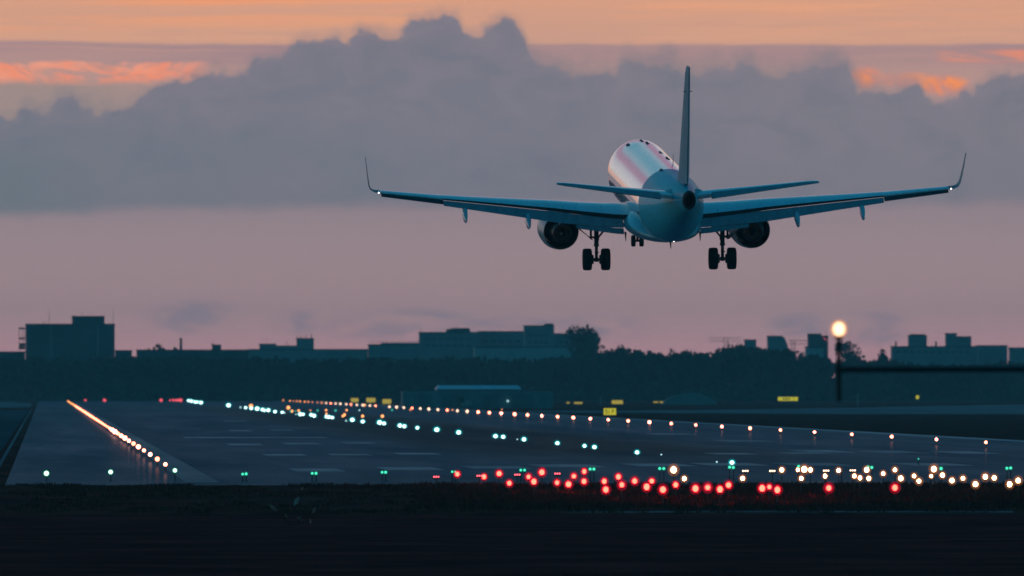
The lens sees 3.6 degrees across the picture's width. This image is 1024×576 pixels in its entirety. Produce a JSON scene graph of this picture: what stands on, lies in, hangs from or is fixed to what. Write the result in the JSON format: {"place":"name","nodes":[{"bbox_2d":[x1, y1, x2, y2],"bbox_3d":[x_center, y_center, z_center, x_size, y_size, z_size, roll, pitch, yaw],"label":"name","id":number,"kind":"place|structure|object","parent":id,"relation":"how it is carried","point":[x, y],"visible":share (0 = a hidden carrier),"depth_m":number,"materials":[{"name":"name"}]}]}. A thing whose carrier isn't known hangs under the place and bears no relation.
{"place":"outdoors","nodes":[
{"label":"outdoors","id":0,"kind":"place"},
{"bbox_2d":[0,351,25,359],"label":"building","id":1,"kind":"structure","parent":0,"point":[15,354],"depth_m":5100.13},
{"bbox_2d":[0,410,27,450],"bbox_3d":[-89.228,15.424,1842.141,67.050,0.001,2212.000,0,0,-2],"label":"apron","id":2,"kind":"object","parent":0,"point":[10,420],"depth_m":1950.45,"materials":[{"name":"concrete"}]},
{"bbox_2d":[0,402,31,406],"bbox_3d":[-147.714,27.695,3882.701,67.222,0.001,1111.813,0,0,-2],"label":"taxiway","id":3,"kind":"structure","parent":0,"point":[9,404],"depth_m":3862.15,"materials":[{"name":"grey asphalt"}]},
{"bbox_2d":[19,311,114,394],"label":"building","id":4,"kind":"structure","parent":0,"point":[82,337],"depth_m":5200.10,"materials":[{"name":"metal"}]},
{"bbox_2d":[115,350,131,358],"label":"building","id":5,"kind":"structure","parent":0,"point":[120,354],"depth_m":5120.02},
{"bbox_2d":[136,338,248,389],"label":"building","id":6,"kind":"structure","parent":0,"point":[216,352],"depth_m":5020.11,"materials":[{"name":"metal"}]},
{"bbox_2d":[259,338,276,348],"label":"building","id":7,"kind":"structure","parent":0,"point":[267,346],"depth_m":5900.05,"materials":[{"name":"metal"}]},
{"bbox_2d":[276,344,295,348],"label":"building","id":8,"kind":"structure","parent":0,"point":[286,347],"depth_m":5950.01,"materials":[{"name":"metal"}]},
{"bbox_2d":[296,333,313,348],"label":"building","id":9,"kind":"structure","parent":0,"point":[304,343],"depth_m":5880.07,"materials":[{"name":"metal"}]},
{"bbox_2d":[248,349,367,362],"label":"building","id":10,"kind":"structure","parent":0,"point":[293,355],"depth_m":5500.04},
{"bbox_2d":[368,341,419,390],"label":"building","id":11,"kind":"structure","parent":0,"point":[402,351],"depth_m":5500.08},
{"bbox_2d":[418,326,478,361],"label":"building","id":12,"kind":"structure","parent":0,"point":[459,343],"depth_m":5700.06,"materials":[{"name":"metal"}]},
{"bbox_2d":[477,331,523,346],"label":"building","id":13,"kind":"structure","parent":0,"point":[501,338],"depth_m":5720.05,"materials":[{"name":"grey glass"}]},
{"bbox_2d":[0,515,1023,575],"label":"perimeter road","id":14,"kind":"structure","parent":0,"point":[520,546],"depth_m":442.29,"materials":[{"name":"grey asphalt"}]},
{"bbox_2d":[269,487,315,525],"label":"weed","id":15,"kind":"object","parent":14,"relation":"on","point":[296,500],"visible":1,"depth_m":508.08,"materials":[{"name":"green plant"}]},
{"bbox_2d":[0,480,1023,513],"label":"grass","id":16,"kind":"structure","parent":0,"point":[495,495],"depth_m":629.41,"materials":[{"name":"plant"}]},
{"bbox_2d":[0,400,1023,515],"bbox_3d":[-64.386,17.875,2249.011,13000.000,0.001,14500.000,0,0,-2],"label":"ground","id":17,"kind":"structure","parent":0,"point":[1001,426],"depth_m":1086.11,"materials":[{"name":"green plant"}]},
{"bbox_2d":[0,410,30,466],"bbox_3d":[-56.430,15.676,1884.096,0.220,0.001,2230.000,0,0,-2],"label":"paved drain strip","id":18,"kind":"object","parent":17,"relation":"on","point":[8,449],"visible":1,"depth_m":1225.84,"materials":[{"name":"concrete"}]},
{"bbox_2d":[153,344,165,349],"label":"tree","id":19,"kind":"object","parent":17,"relation":"on","point":[159,347],"visible":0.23,"depth_m":5059.90,"materials":[{"name":"green plant"}]},
{"bbox_2d":[366,398,375,402],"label":"airfield sign","id":20,"kind":"object","parent":17,"relation":"on","point":[370,400],"visible":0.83,"depth_m":3973.36,"materials":[{"name":"yellow"}]},
{"bbox_2d":[382,399,390,403],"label":"airfield sign","id":21,"kind":"object","parent":17,"relation":"on","point":[386,401],"visible":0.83,"depth_m":3749.50,"materials":[{"name":"yellow"}]},
{"bbox_2d":[455,471,459,485],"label":"approach light","id":22,"kind":"object","parent":17,"relation":"on","point":[457,474],"visible":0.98,"depth_m":691.07,"materials":[{"name":"red glass"}]},
{"bbox_2d":[459,398,471,407],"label":"service truck","id":23,"kind":"object","parent":17,"relation":"on","point":[462,402],"visible":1,"depth_m":3184.53,"materials":[{"name":"grey metal"}]},
{"bbox_2d":[401,385,552,407],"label":"hangar","id":24,"kind":"structure","parent":17,"relation":"on","point":[487,396],"depth_m":3207.55,"materials":[{"name":"metal"}]},
{"bbox_2d":[413,395,432,407],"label":"door","id":25,"kind":"structure","parent":24,"relation":"in","point":[423,401],"depth_m":3207.35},
{"bbox_2d":[442,395,457,407],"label":"door","id":26,"kind":"structure","parent":24,"relation":"in","point":[448,401],"depth_m":3207.35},
{"bbox_2d":[483,395,498,407],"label":"door","id":27,"kind":"structure","parent":24,"relation":"in","point":[489,401],"depth_m":3207.35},
{"bbox_2d":[512,395,532,407],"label":"door","id":28,"kind":"structure","parent":24,"relation":"in","point":[518,401],"depth_m":3207.35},
{"bbox_2d":[496,470,501,485],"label":"approach light","id":29,"kind":"object","parent":17,"relation":"on","point":[499,473],"visible":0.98,"depth_m":689.02,"materials":[{"name":"red glass"}]},
{"bbox_2d":[506,480,511,490],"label":"approach light","id":30,"kind":"object","parent":17,"relation":"on","point":[509,483],"visible":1,"depth_m":657.08,"materials":[{"name":"red glass"}]},
{"bbox_2d":[0,344,1023,400],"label":"woods","id":31,"kind":"object","parent":17,"relation":"on","point":[741,373],"visible":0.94,"depth_m":4779.96,"materials":[{"name":"green plant"}]},
{"bbox_2d":[526,474,530,484],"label":"approach light","id":32,"kind":"object","parent":17,"relation":"on","point":[528,477],"visible":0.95,"depth_m":703.57,"materials":[{"name":"red glass"}]},
{"bbox_2d":[531,478,536,493],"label":"approach light","id":33,"kind":"object","parent":17,"relation":"on","point":[533,481],"visible":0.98,"depth_m":648.36,"materials":[{"name":"red glass"}]},
{"bbox_2d":[539,469,544,482],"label":"approach light","id":34,"kind":"object","parent":17,"relation":"on","point":[541,472],"visible":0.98,"depth_m":708.92,"materials":[{"name":"red"}]},
{"bbox_2d":[554,480,559,492],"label":"approach light","id":35,"kind":"object","parent":17,"relation":"on","point":[556,482],"visible":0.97,"depth_m":656.37,"materials":[{"name":"red glass"}]},
{"bbox_2d":[565,481,571,492],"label":"approach light","id":36,"kind":"object","parent":17,"relation":"on","point":[568,484],"visible":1,"depth_m":650.50,"materials":[{"name":"red glass"}]},
{"bbox_2d":[571,473,576,484],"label":"approach light","id":37,"kind":"object","parent":17,"relation":"on","point":[573,476],"visible":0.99,"depth_m":695.42,"materials":[{"name":"red glass"}]},
{"bbox_2d":[565,324,595,360],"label":"tree","id":38,"kind":"object","parent":17,"relation":"on","point":[578,337],"visible":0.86,"depth_m":5149.06,"materials":[{"name":"green plant"}]},
{"bbox_2d":[581,478,586,492],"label":"approach light","id":39,"kind":"object","parent":17,"relation":"on","point":[583,481],"visible":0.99,"depth_m":652.83,"materials":[{"name":"red glass"}]},
{"bbox_2d":[585,331,605,355],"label":"tree","id":40,"kind":"object","parent":17,"relation":"on","point":[592,343],"visible":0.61,"depth_m":5128.89,"materials":[{"name":"green plant"}]},
{"bbox_2d":[601,478,606,485],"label":"approach light","id":41,"kind":"object","parent":17,"relation":"on","point":[604,481],"visible":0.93,"depth_m":657.80,"materials":[{"name":"red glass"}]},
{"bbox_2d":[602,486,608,496],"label":"approach light","id":42,"kind":"object","parent":17,"relation":"on","point":[605,489],"visible":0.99,"depth_m":615.43,"materials":[{"name":"red glass"}]},
{"bbox_2d":[604,408,615,415],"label":"airfield sign","id":43,"kind":"object","parent":17,"relation":"on","point":[609,411],"visible":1,"depth_m":2355.85,"materials":[{"name":"yellow"}]},
{"bbox_2d":[612,400,622,404],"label":"airfield sign","id":44,"kind":"object","parent":17,"relation":"on","point":[617,402],"visible":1,"depth_m":3697.43,"materials":[{"name":"yellow"}]},
{"bbox_2d":[615,473,620,481],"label":"approach light","id":45,"kind":"object","parent":17,"relation":"on","point":[618,476],"visible":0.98,"depth_m":710.54,"materials":[{"name":"red glass"}]},
{"bbox_2d":[618,481,624,499],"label":"approach light","id":46,"kind":"object","parent":17,"relation":"on","point":[621,484],"visible":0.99,"depth_m":610.34,"materials":[{"name":"red glass"}]},
{"bbox_2d":[631,477,637,488],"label":"approach light","id":47,"kind":"object","parent":17,"relation":"on","point":[634,480],"visible":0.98,"depth_m":665.47,"materials":[{"name":"red glass"}]},
{"bbox_2d":[643,483,649,495],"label":"approach light","id":48,"kind":"object","parent":17,"relation":"on","point":[646,487],"visible":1,"depth_m":618.94,"materials":[{"name":"red glass"}]},
{"bbox_2d":[649,478,654,488],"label":"approach light","id":49,"kind":"object","parent":17,"relation":"on","point":[651,481],"visible":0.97,"depth_m":674.78,"materials":[{"name":"red glass"}]},
{"bbox_2d":[659,486,666,502],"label":"approach light","id":50,"kind":"object","parent":17,"relation":"on","point":[662,489],"visible":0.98,"depth_m":595.66,"materials":[{"name":"red glass"}]},
{"bbox_2d":[673,481,678,496],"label":"approach light","id":51,"kind":"object","parent":17,"relation":"on","point":[675,484],"visible":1,"depth_m":613.31,"materials":[{"name":"red glass"}]},
{"bbox_2d":[662,393,716,404],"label":"arched shelter","id":52,"kind":"object","parent":17,"relation":"on","point":[690,399],"visible":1,"depth_m":3858.04,"materials":[{"name":"metal"}]},
{"bbox_2d":[692,484,698,495],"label":"approach light","id":53,"kind":"object","parent":17,"relation":"on","point":[695,488],"visible":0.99,"depth_m":626.33,"materials":[{"name":"red glass"}]},
{"bbox_2d":[704,483,710,501],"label":"approach light","id":54,"kind":"object","parent":17,"relation":"on","point":[707,487],"visible":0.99,"depth_m":594.61,"materials":[{"name":"red glass"}]},
{"bbox_2d":[717,486,722,505],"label":"approach light","id":55,"kind":"object","parent":17,"relation":"on","point":[719,489],"visible":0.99,"depth_m":585.46,"materials":[{"name":"red glass"}]},
{"bbox_2d":[708,337,741,345],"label":"tower crane","id":56,"kind":"object","parent":17,"relation":"on","point":[727,341],"visible":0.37,"depth_m":6099.84,"materials":[{"name":"metal"}]},
{"bbox_2d":[725,481,731,496],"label":"approach light","id":57,"kind":"object","parent":17,"relation":"on","point":[728,485],"visible":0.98,"depth_m":621.21,"materials":[{"name":"red glass"}]},
{"bbox_2d":[759,485,765,495],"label":"approach light","id":58,"kind":"object","parent":17,"relation":"on","point":[762,488],"visible":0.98,"depth_m":617.81,"materials":[{"name":"red glass"}]},
{"bbox_2d":[766,484,771,499],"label":"approach light","id":59,"kind":"object","parent":17,"relation":"on","point":[769,487],"visible":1,"depth_m":608.02,"materials":[{"name":"red glass"}]},
{"bbox_2d":[774,486,780,501],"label":"approach light","id":60,"kind":"object","parent":17,"relation":"on","point":[777,490],"visible":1,"depth_m":595.48,"materials":[{"name":"red glass"}]},
{"bbox_2d":[778,397,797,400],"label":"airfield sign","id":61,"kind":"object","parent":17,"relation":"on","point":[787,398],"visible":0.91,"depth_m":3973.36,"materials":[{"name":"yellow"}]},
{"bbox_2d":[802,467,806,481],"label":"approach light","id":62,"kind":"object","parent":17,"relation":"on","point":[804,469],"visible":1,"depth_m":738.80,"materials":[{"name":"white"}]},
{"bbox_2d":[825,484,831,495],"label":"approach light","id":63,"kind":"object","parent":17,"relation":"on","point":[828,488],"visible":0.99,"depth_m":632.11,"materials":[{"name":"red glass"}]},
{"bbox_2d":[834,340,864,362],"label":"tree","id":64,"kind":"object","parent":17,"relation":"on","point":[848,354],"visible":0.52,"depth_m":5248.71,"materials":[{"name":"green plant"}]},
{"bbox_2d":[858,476,861,490],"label":"approach light","id":65,"kind":"object","parent":17,"relation":"on","point":[859,477],"visible":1,"depth_m":663.92,"materials":[{"name":"white glass"}]},
{"bbox_2d":[878,349,888,360],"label":"tree","id":66,"kind":"object","parent":17,"relation":"on","point":[882,355],"visible":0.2,"depth_m":5199.58,"materials":[{"name":"green plant"}]},
{"bbox_2d":[891,484,898,500],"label":"approach light","id":67,"kind":"object","parent":17,"relation":"on","point":[894,487],"visible":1,"depth_m":612.81,"materials":[{"name":"red glass"}]},
{"bbox_2d":[831,320,1023,401],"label":"light gantry","id":68,"kind":"object","parent":17,"relation":"on","point":[838,329],"visible":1,"depth_m":267.96,"materials":[{"name":"black metal"}]},
{"bbox_2d":[950,478,953,490],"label":"approach light","id":69,"kind":"object","parent":17,"relation":"on","point":[951,481],"visible":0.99,"depth_m":661.58,"materials":[{"name":"white glass"}]},
{"bbox_2d":[973,482,977,498],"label":"approach light","id":70,"kind":"object","parent":17,"relation":"on","point":[975,484],"visible":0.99,"depth_m":613.92,"materials":[{"name":"white glass"}]},
{"bbox_2d":[1016,478,1019,494],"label":"approach light","id":71,"kind":"object","parent":17,"relation":"on","point":[1017,481],"visible":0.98,"depth_m":639.28,"materials":[{"name":"white glass"}]},
{"bbox_2d":[0,0,1023,375],"label":"sky","id":72,"kind":"structure","parent":0,"point":[193,171],"materials":[{"name":"purple"}]},
{"bbox_2d":[5,401,1023,484],"bbox_3d":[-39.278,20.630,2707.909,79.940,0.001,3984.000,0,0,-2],"label":"pavement","id":73,"kind":"structure","parent":0,"point":[66,442],"depth_m":1215.25,"materials":[{"name":"grey asphalt"}]},
{"bbox_2d":[173,468,176,480],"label":"threshold light","id":74,"kind":"object","parent":73,"relation":"on","point":[174,470],"visible":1,"depth_m":744.98,"materials":[{"name":"white"}]},
{"bbox_2d":[315,401,1023,441],"bbox_3d":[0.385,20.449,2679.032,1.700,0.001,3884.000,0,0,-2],"label":"runway edge stripe","id":75,"kind":"object","parent":73,"relation":"on","point":[746,425],"visible":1,"depth_m":1711.54,"materials":[{"name":"white paint"}]},
{"bbox_2d":[473,347,596,391],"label":"building","id":76,"kind":"structure","parent":0,"point":[511,353],"depth_m":5349.90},
{"bbox_2d":[523,324,554,346],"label":"building","id":77,"kind":"structure","parent":0,"point":[538,335],"depth_m":5680.07,"materials":[{"name":"grey glass"}]},
{"bbox_2d":[73,401,1023,482],"bbox_3d":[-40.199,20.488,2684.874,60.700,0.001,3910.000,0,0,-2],"label":"runway","id":78,"kind":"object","parent":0,"point":[167,426],"visible":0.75,"depth_m":1136.26,"materials":[{"name":"grey asphalt"}]},
{"bbox_2d":[70,401,218,481],"bbox_3d":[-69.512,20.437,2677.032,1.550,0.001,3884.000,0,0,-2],"label":"runway edge stripe","id":79,"kind":"object","parent":78,"relation":"on","point":[185,472],"visible":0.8,"depth_m":978.34,"materials":[{"name":"white paint"}]},
{"bbox_2d":[184,429,1002,470],"bbox_3d":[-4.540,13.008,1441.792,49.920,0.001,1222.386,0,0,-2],"label":"runway marking","id":80,"kind":"object","parent":78,"relation":"on","point":[588,465],"visible":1,"depth_m":915.11,"materials":[{"name":"white paint"}]},
{"bbox_2d":[671,467,675,481],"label":"approach light","id":81,"kind":"object","parent":78,"relation":"on","point":[673,471],"visible":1,"depth_m":741.93,"materials":[{"name":"white"}]},
{"bbox_2d":[932,466,935,480],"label":"approach light","id":82,"kind":"object","parent":78,"relation":"on","point":[933,469],"visible":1,"depth_m":741.95,"materials":[{"name":"white"}]},
{"bbox_2d":[554,333,598,346],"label":"building","id":83,"kind":"structure","parent":0,"point":[560,340],"depth_m":5689.91,"materials":[{"name":"grey glass"}]},
{"bbox_2d":[365,65,965,269],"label":"passenger jet","id":84,"kind":"object","parent":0,"point":[657,192],"visible":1,"depth_m":765.00,"materials":[{"name":"paint"}]},
{"bbox_2d":[744,339,756,347],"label":"building","id":85,"kind":"structure","parent":0,"point":[749,342],"depth_m":5800.06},
{"bbox_2d":[528,405,1023,413],"bbox_3d":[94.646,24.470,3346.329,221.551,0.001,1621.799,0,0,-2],"label":"taxiway","id":86,"kind":"structure","parent":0,"point":[994,409],"depth_m":2911.07,"materials":[{"name":"grey asphalt"}]},
{"bbox_2d":[767,336,787,350],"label":"building","id":87,"kind":"structure","parent":0,"point":[776,342],"depth_m":5900.09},
{"bbox_2d":[563,511,1012,512],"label":"perimeter track","id":88,"kind":"structure","parent":0,"point":[828,511],"depth_m":565.77,"materials":[{"name":"grey asphalt"}]},
{"bbox_2d":[804,347,823,357],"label":"building","id":89,"kind":"structure","parent":0,"point":[814,350],"depth_m":5300.04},
{"bbox_2d":[807,334,827,357],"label":"building","id":90,"kind":"structure","parent":0,"point":[817,340],"depth_m":5600.19,"materials":[{"name":"metal"}]},
{"bbox_2d":[907,333,926,345],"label":"building","id":91,"kind":"structure","parent":0,"point":[917,339],"depth_m":5950.07,"materials":[{"name":"metal"}]},
{"bbox_2d":[890,341,977,366],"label":"building","id":92,"kind":"structure","parent":0,"point":[926,356],"depth_m":5700.06,"materials":[{"name":"grey glass"}]},
{"bbox_2d":[945,333,956,345],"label":"building","id":93,"kind":"structure","parent":0,"point":[950,339],"depth_m":5940.08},
{"bbox_2d":[957,336,971,345],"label":"building","id":94,"kind":"structure","parent":0,"point":[963,340],"depth_m":5945.06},
{"bbox_2d":[975,345,1007,365],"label":"building","id":95,"kind":"structure","parent":0,"point":[992,354],"depth_m":5720.02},
{"bbox_2d":[1008,347,1023,363],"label":"building","id":96,"kind":"structure","parent":0,"point":[1016,354],"depth_m":5499.87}
]}

